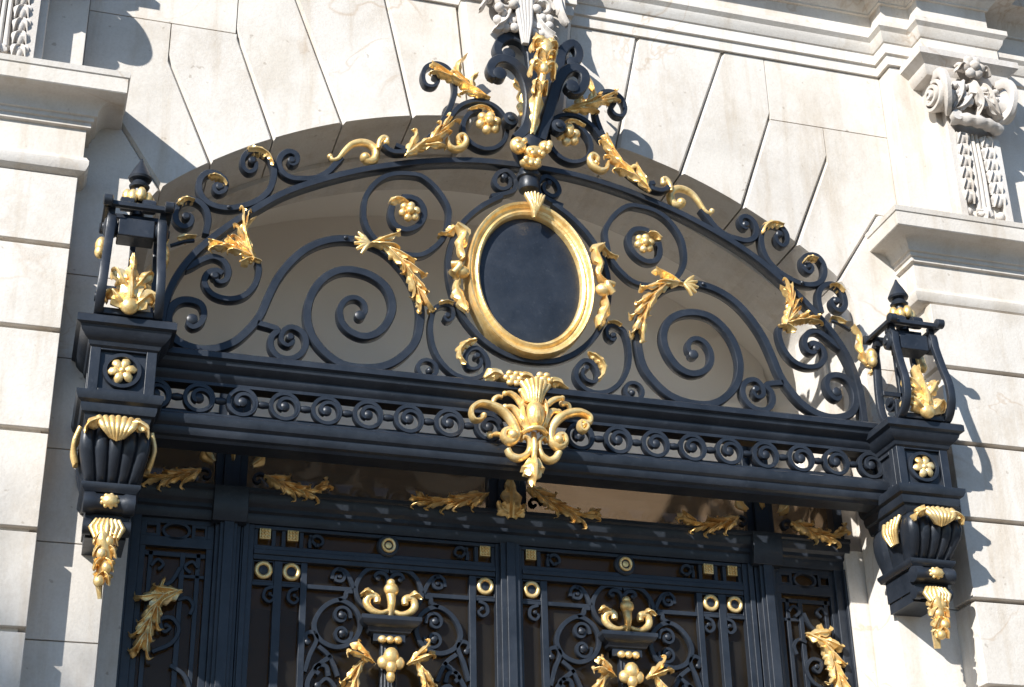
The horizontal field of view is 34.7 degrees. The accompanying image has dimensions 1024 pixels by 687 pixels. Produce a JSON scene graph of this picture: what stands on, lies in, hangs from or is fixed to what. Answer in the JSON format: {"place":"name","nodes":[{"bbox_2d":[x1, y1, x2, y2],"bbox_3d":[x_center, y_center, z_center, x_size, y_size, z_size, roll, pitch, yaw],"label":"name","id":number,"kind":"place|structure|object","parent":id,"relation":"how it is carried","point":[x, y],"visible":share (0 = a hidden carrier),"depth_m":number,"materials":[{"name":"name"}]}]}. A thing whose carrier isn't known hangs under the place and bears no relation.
{"place":"outdoors","nodes":[
{"label":"outdoors","id":0,"kind":"place"},
{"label":"pavement","id":1,"kind":"structure","parent":0,"visible":0},
{"bbox_2d":[0,0,1023,686],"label":"stone facade","id":2,"kind":"structure","parent":1,"relation":"on","point":[870,152],"depth_m":8.24,"materials":[{"name":"stone"}]},
{"bbox_2d":[70,159,177,598],"bbox_3d":[-1.594,0.113,6.674,0.394,1.939,0.484,7,-27,-15],"label":"iron bracket","id":3,"kind":"object","parent":2,"relation":"attached to","point":[119,352],"visible":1,"depth_m":6.56,"materials":[{"name":"black metal"}]},
{"bbox_2d":[116,393,858,686],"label":"door frame","id":4,"kind":"object","parent":2,"relation":"attached to","point":[224,507],"visible":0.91,"depth_m":7.31,"materials":[{"name":"black metal"}]},
{"bbox_2d":[232,523,501,686],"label":"iron door","id":5,"kind":"structure","parent":4,"relation":"attached to","point":[389,629],"depth_m":7.07,"materials":[{"name":"black metal"}]},
{"bbox_2d":[145,407,827,534],"bbox_3d":[-0.036,0.653,7.569,3.400,0.425,0.042,7,-27,-15],"label":"transom window","id":6,"kind":"structure","parent":4,"relation":"attached to","point":[371,482],"depth_m":7.51,"materials":[{"name":"glass"}]},
{"bbox_2d":[499,542,763,686],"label":"iron door","id":7,"kind":"structure","parent":4,"relation":"attached to","point":[626,644],"depth_m":7.40,"materials":[{"name":"black metal"}]},
{"bbox_2d":[146,32,889,512],"bbox_3d":[0.110,-0.475,7.540,3.499,2.492,0.337,7,-27,-15],"label":"arched grille","id":8,"kind":"object","parent":2,"relation":"attached to","point":[526,274],"visible":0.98,"depth_m":7.41,"materials":[{"name":"black metal"}]},
{"bbox_2d":[849,279,965,648],"bbox_3d":[1.858,0.540,7.623,0.394,1.814,0.484,7,-27,-15],"label":"iron bracket","id":9,"kind":"object","parent":2,"relation":"attached to","point":[914,520],"visible":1,"depth_m":7.50,"materials":[{"name":"black metal"}]}
]}

